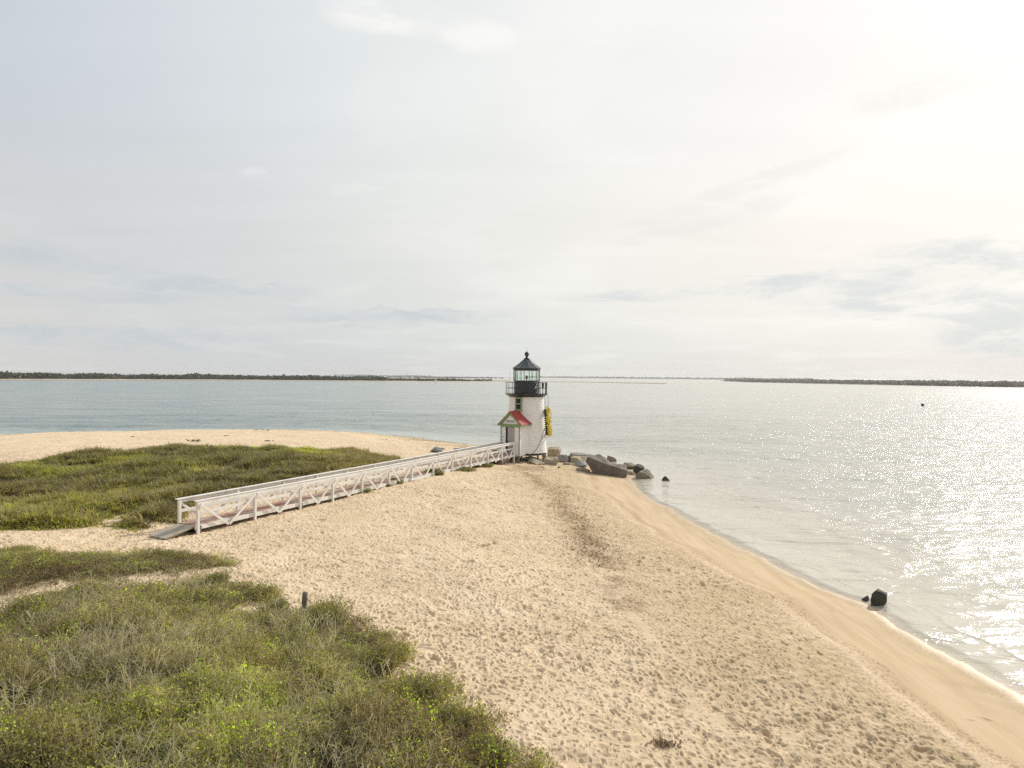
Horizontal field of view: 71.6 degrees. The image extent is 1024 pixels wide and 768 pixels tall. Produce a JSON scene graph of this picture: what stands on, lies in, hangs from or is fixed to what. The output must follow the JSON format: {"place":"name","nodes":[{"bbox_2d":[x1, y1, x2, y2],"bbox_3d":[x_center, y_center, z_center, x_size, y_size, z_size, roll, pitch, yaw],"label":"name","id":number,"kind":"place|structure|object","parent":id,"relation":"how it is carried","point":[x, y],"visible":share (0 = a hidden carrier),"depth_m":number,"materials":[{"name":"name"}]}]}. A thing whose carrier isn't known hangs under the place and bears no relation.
{"place":"outdoors","nodes":[
{"label":"outdoors","id":0,"kind":"place"},
{"bbox_2d":[0,442,372,536],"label":"dune grass","id":1,"kind":"structure","parent":0,"point":[79,488],"depth_m":38.47,"materials":[{"name":"green plant"}]},
{"bbox_2d":[313,446,406,470],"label":"straw grass","id":2,"kind":"structure","parent":0,"point":[377,458],"depth_m":49.33,"materials":[{"name":"green plant"}]},
{"bbox_2d":[0,429,1023,767],"bbox_3d":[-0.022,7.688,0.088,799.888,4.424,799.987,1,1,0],"label":"beach sand","id":3,"kind":"structure","parent":0,"point":[710,649],"depth_m":20.39,"materials":[{"name":"beige sand"}]},
{"bbox_2d":[0,542,242,595],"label":"scrub","id":4,"kind":"object","parent":3,"relation":"on","point":[43,560],"visible":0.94,"depth_m":22.15,"materials":[{"name":"green plant"}]},
{"bbox_2d":[145,545,180,557],"bbox_3d":[-11.643,5.607,23.337,1.006,0.559,1.187,1,1,35],"label":"bush","id":5,"kind":"object","parent":3,"relation":"on","point":[162,552],"visible":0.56,"depth_m":23.40,"materials":[{"name":"green plant"}]},
{"bbox_2d":[184,528,203,533],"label":"grass tuft","id":6,"kind":"object","parent":3,"relation":"on","point":[192,530],"visible":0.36,"depth_m":29.14,"materials":[{"name":"green plant"}]},
{"bbox_2d":[198,564,238,586],"bbox_3d":[-8.653,5.676,20.809,1.164,0.772,1.131,1,1,37],"label":"bush","id":7,"kind":"object","parent":3,"relation":"on","point":[219,576],"visible":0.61,"depth_m":20.75,"materials":[{"name":"green plant"}]},
{"bbox_2d":[253,592,296,617],"bbox_3d":[-6.059,5.710,18.137,1.067,0.780,1.183,0,1,-43],"label":"bush","id":8,"kind":"object","parent":3,"relation":"on","point":[272,605],"visible":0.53,"depth_m":18.15,"materials":[{"name":"green plant"}]},
{"bbox_2d":[0,562,566,767],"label":"dune scrub","id":9,"kind":"object","parent":3,"relation":"on","point":[44,736],"visible":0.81,"depth_m":12.40,"materials":[{"name":"green plant"}]},
{"bbox_2d":[301,592,307,614],"bbox_3d":[-5.234,5.811,17.890,0.169,1.150,0.148,1,1,0],"label":"wooden post","id":10,"kind":"object","parent":3,"relation":"on","point":[304,598],"visible":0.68,"depth_m":17.83,"materials":[{"name":"grey wood"}]},
{"bbox_2d":[300,591,358,624],"bbox_3d":[-4.631,5.746,18.025,1.447,0.817,1.442,1,1,0],"label":"bush","id":11,"kind":"object","parent":3,"relation":"on","point":[331,606],"visible":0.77,"depth_m":17.95,"materials":[{"name":"green plant"}]},
{"bbox_2d":[149,441,515,539],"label":"boardwalk","id":12,"kind":"structure","parent":3,"relation":"on","point":[199,523],"depth_m":35.59,"materials":[{"name":"white paint"}]},
{"bbox_2d":[5,429,681,747],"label":"seaweed wrack","id":13,"kind":"object","parent":3,"relation":"on","point":[665,741],"visible":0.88,"depth_m":29.25,"materials":[{"name":"brown plant"}]},
{"bbox_2d":[345,485,371,493],"bbox_3d":[-8.497,5.753,39.148,1.899,0.418,1.304,1,1,0],"label":"grass tuft","id":14,"kind":"object","parent":3,"relation":"on","point":[366,490],"visible":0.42,"depth_m":39.00,"materials":[{"name":"green plant"}]},
{"bbox_2d":[360,632,414,675],"bbox_3d":[-2.682,5.819,15.215,1.057,0.781,1.336,0,1,-45],"label":"bush","id":15,"kind":"object","parent":3,"relation":"on","point":[383,653],"visible":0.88,"depth_m":15.13,"materials":[{"name":"green plant"}]},
{"bbox_2d":[385,477,403,483],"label":"grass tuft","id":16,"kind":"object","parent":3,"relation":"on","point":[401,481],"visible":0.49,"depth_m":42.07,"materials":[{"name":"green plant"}]},
{"bbox_2d":[410,475,428,480],"bbox_3d":[-5.699,5.809,43.787,0.130,0.103,1.925,1,1,27],"label":"plank","id":17,"kind":"object","parent":3,"relation":"on","point":[427,476],"visible":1,"depth_m":43.73,"materials":[{"name":"white wood"}]},
{"bbox_2d":[393,665,470,707],"bbox_3d":[-1.588,5.873,13.865,1.581,0.831,1.157,1,1,0],"label":"bush","id":18,"kind":"object","parent":3,"relation":"on","point":[429,688],"visible":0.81,"depth_m":13.76,"materials":[{"name":"green plant"}]},
{"bbox_2d":[424,468,445,475],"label":"grass tuft","id":19,"kind":"object","parent":3,"relation":"on","point":[440,472],"visible":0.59,"depth_m":45.88,"materials":[{"name":"green plant"}]},
{"bbox_2d":[430,447,444,451],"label":"boulder","id":20,"kind":"object","parent":3,"relation":"on","point":[437,449],"visible":0.94,"depth_m":60.40,"materials":[{"name":"grey stone"}]},
{"bbox_2d":[429,692,492,736],"bbox_3d":[-0.925,5.889,12.606,1.142,0.809,1.138,1,1,34],"label":"bush","id":21,"kind":"object","parent":3,"relation":"on","point":[468,711],"visible":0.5,"depth_m":12.62,"materials":[{"name":"green plant"}]},
{"bbox_2d":[454,465,476,471],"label":"grass tuft","id":22,"kind":"object","parent":3,"relation":"on","point":[466,468],"visible":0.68,"depth_m":48.69,"materials":[{"name":"green plant"}]},
{"bbox_2d":[472,463,492,467],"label":"grass tuft","id":23,"kind":"object","parent":3,"relation":"on","point":[487,465],"visible":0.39,"depth_m":52.05,"materials":[{"name":"green plant"}]},
{"bbox_2d":[465,725,520,767],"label":"bush","id":24,"kind":"object","parent":3,"relation":"on","point":[490,737],"visible":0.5,"depth_m":11.63,"materials":[{"name":"green plant"}]},
{"bbox_2d":[496,460,505,464],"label":"boulder","id":25,"kind":"object","parent":3,"relation":"on","point":[501,462],"visible":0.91,"depth_m":54.69,"materials":[{"name":"brown stone"}]},
{"bbox_2d":[497,351,547,462],"bbox_3d":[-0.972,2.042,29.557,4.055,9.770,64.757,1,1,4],"label":"lighthouse","id":26,"kind":"object","parent":3,"relation":"on","point":[521,423],"visible":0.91,"depth_m":58.58,"materials":[{"name":"white"}]},
{"bbox_2d":[507,427,514,452],"bbox_3d":[-0.067,4.545,57.299,0.635,2.110,0.039,1,1,26],"label":"door","id":27,"kind":"structure","parent":26,"relation":"in","point":[511,430],"depth_m":57.27,"materials":[{"name":"grey paint"}]},
{"bbox_2d":[514,397,522,410],"bbox_3d":[0.566,1.655,58.691,0.720,1.130,0.360,1,1,26],"label":"window","id":28,"kind":"structure","parent":26,"relation":"in","point":[518,400],"depth_m":58.62,"materials":[{"name":"green paint"}]},
{"bbox_2d":[544,399,551,436],"bbox_3d":[3.023,2.639,59.812,0.790,3.580,2.585,1,1,4],"label":"flower wreath","id":29,"kind":"object","parent":26,"relation":"hanging from","point":[548,421],"visible":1,"depth_m":59.15,"materials":[{"name":"plant"}]},
{"bbox_2d":[522,456,542,460],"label":"boulder","id":30,"kind":"object","parent":3,"relation":"on","point":[526,458],"visible":0.52,"depth_m":58.89,"materials":[{"name":"grey stone"}]},
{"bbox_2d":[528,458,543,464],"bbox_3d":[1.835,6.298,57.204,1.287,0.593,0.999,1,1,14],"label":"boulder","id":31,"kind":"object","parent":3,"relation":"on","point":[534,461],"visible":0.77,"depth_m":57.06,"materials":[{"name":"beige stone"}]},
{"bbox_2d":[544,457,557,465],"bbox_3d":[3.194,6.332,57.943,1.170,0.722,0.822,1,1,0],"label":"boulder","id":32,"kind":"object","parent":3,"relation":"on","point":[551,461],"visible":0.92,"depth_m":57.59,"materials":[{"name":"beige stone"}]},
{"bbox_2d":[547,446,560,456],"bbox_3d":[3.847,6.371,64.529,1.297,1.301,1.050,1,1,0],"label":"boulder","id":33,"kind":"object","parent":3,"relation":"on","point":[554,451],"visible":0.79,"depth_m":64.10,"materials":[{"name":"beige stone"}]},
{"bbox_2d":[558,454,567,461],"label":"boulder","id":34,"kind":"object","parent":3,"relation":"on","point":[562,458],"visible":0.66,"depth_m":60.26,"materials":[{"name":"grey stone"}]},
{"bbox_2d":[570,456,586,462],"bbox_3d":[5.731,6.687,60.928,1.521,0.973,0.917,1,1,0],"label":"boulder","id":35,"kind":"object","parent":3,"relation":"on","point":[573,459],"visible":0.61,"depth_m":60.62,"materials":[{"name":"beige stone"}]},
{"bbox_2d":[574,461,587,466],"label":"boulder","id":36,"kind":"object","parent":3,"relation":"on","point":[581,464],"visible":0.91,"depth_m":58.03,"materials":[{"name":"grey stone"}]},
{"bbox_2d":[570,452,591,455],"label":"boulder","id":37,"kind":"object","parent":3,"relation":"on","point":[578,454],"visible":0.54,"depth_m":71.25,"materials":[{"name":"grey stone"}]},
{"bbox_2d":[576,468,589,471],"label":"boulder","id":38,"kind":"object","parent":3,"relation":"on","point":[583,469],"visible":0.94,"depth_m":55.40,"materials":[{"name":"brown stone"}]},
{"bbox_2d":[586,455,626,477],"bbox_3d":[7.483,6.579,55.999,3.400,1.783,1.518,1,1,0],"label":"boulder","id":39,"kind":"object","parent":3,"relation":"on","point":[601,465],"visible":0.96,"depth_m":55.36,"materials":[{"name":"stone"}]},
{"bbox_2d":[607,456,616,461],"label":"boulder","id":40,"kind":"object","parent":3,"relation":"on","point":[611,459],"visible":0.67,"depth_m":66.58,"materials":[{"name":"brown stone"}]},
{"bbox_2d":[623,462,633,468],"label":"boulder","id":41,"kind":"object","parent":3,"relation":"on","point":[630,465],"visible":0.63,"depth_m":61.44,"materials":[{"name":"grey stone"}]},
{"bbox_2d":[633,464,644,472],"bbox_3d":[10.533,7.290,58.942,1.075,1.255,0.833,1,1,0],"label":"boulder","id":42,"kind":"object","parent":3,"relation":"on","point":[637,468],"visible":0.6,"depth_m":58.61,"materials":[{"name":"stone"}]},
{"bbox_2d":[635,469,653,478],"bbox_3d":[10.433,7.300,55.783,1.586,1.203,0.830,1,1,0],"label":"boulder","id":43,"kind":"object","parent":3,"relation":"on","point":[645,474],"visible":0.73,"depth_m":55.45,"materials":[{"name":"grey stone"}]},
{"bbox_2d":[861,595,868,601],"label":"boulder","id":44,"kind":"object","parent":3,"relation":"on","point":[866,598],"visible":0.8,"depth_m":25.36,"materials":[{"name":"stone"}]},
{"bbox_2d":[870,589,886,605],"bbox_3d":[12.922,7.755,25.005,0.477,1.075,0.784,1,1,32],"label":"boulder","id":45,"kind":"object","parent":3,"relation":"on","point":[878,597],"visible":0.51,"depth_m":24.80,"materials":[{"name":"stone"}]},
{"bbox_2d":[0,372,1023,695],"bbox_3d":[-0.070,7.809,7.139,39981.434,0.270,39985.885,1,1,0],"label":"sea water","id":46,"kind":"structure","parent":0,"point":[906,502],"depth_m":83.85,"materials":[{"name":"liquid"}]},
{"bbox_2d":[0,378,506,381],"bbox_3d":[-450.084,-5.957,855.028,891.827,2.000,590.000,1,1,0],"label":"spit","id":47,"kind":"structure","parent":46,"relation":"in","point":[249,379],"depth_m":904.12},
{"bbox_2d":[0,371,387,380],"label":"spit woodland","id":48,"kind":"object","parent":47,"relation":"on","point":[31,375],"visible":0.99,"depth_m":875.16,"materials":[{"name":"green plant"}]},
{"bbox_2d":[367,378,491,380],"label":"spit scrub","id":49,"kind":"object","parent":47,"relation":"on","point":[418,379],"visible":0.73,"depth_m":968.33,"materials":[{"name":"green plant"}]},
{"bbox_2d":[503,381,665,383],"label":"sandbar","id":50,"kind":"structure","parent":46,"relation":"in","point":[596,382],"depth_m":1009.50,"materials":[{"name":"beige sand"}]},
{"bbox_2d":[0,0,1023,380],"label":"sky","id":51,"kind":"structure","parent":0,"point":[815,189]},
{"bbox_2d":[333,375,723,379],"bbox_3d":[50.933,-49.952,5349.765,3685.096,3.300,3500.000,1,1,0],"label":"distant shore","id":52,"kind":"structure","parent":0,"point":[545,377],"depth_m":4501.80,"materials":[{"name":"green plant"}]},
{"bbox_2d":[334,374,429,375],"bbox_3d":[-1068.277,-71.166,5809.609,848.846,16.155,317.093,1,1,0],"label":"shoreline","id":53,"kind":"structure","parent":52,"relation":"on","point":[376,375],"depth_m":5707.78,"materials":[{"name":"green plant"}]},
{"bbox_2d":[529,376,812,379],"bbox_3d":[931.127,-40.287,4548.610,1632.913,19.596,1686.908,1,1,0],"label":"distant woodland","id":54,"kind":"object","parent":52,"relation":"on","point":[655,377],"visible":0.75,"depth_m":4371.90,"materials":[{"name":"green plant"}]},
{"bbox_2d":[721,380,1023,387],"bbox_3d":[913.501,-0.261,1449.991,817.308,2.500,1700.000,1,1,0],"label":"harbour shore","id":55,"kind":"structure","parent":0,"point":[884,384],"depth_m":1096.53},
{"bbox_2d":[724,378,1023,386],"bbox_3d":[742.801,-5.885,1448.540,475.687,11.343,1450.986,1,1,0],"label":"harbour woodland","id":56,"kind":"object","parent":55,"relation":"on","point":[1005,383],"visible":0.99,"depth_m":1076.52,"materials":[{"name":"green plant"}]},
{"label":"far flats","id":57,"kind":"structure","parent":0,"visible":0},
{"bbox_2d":[387,375,502,377],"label":"flats scrub","id":58,"kind":"object","parent":57,"relation":"on","point":[416,376],"visible":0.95,"depth_m":2408.11,"materials":[{"name":"green plant"}]}
]}

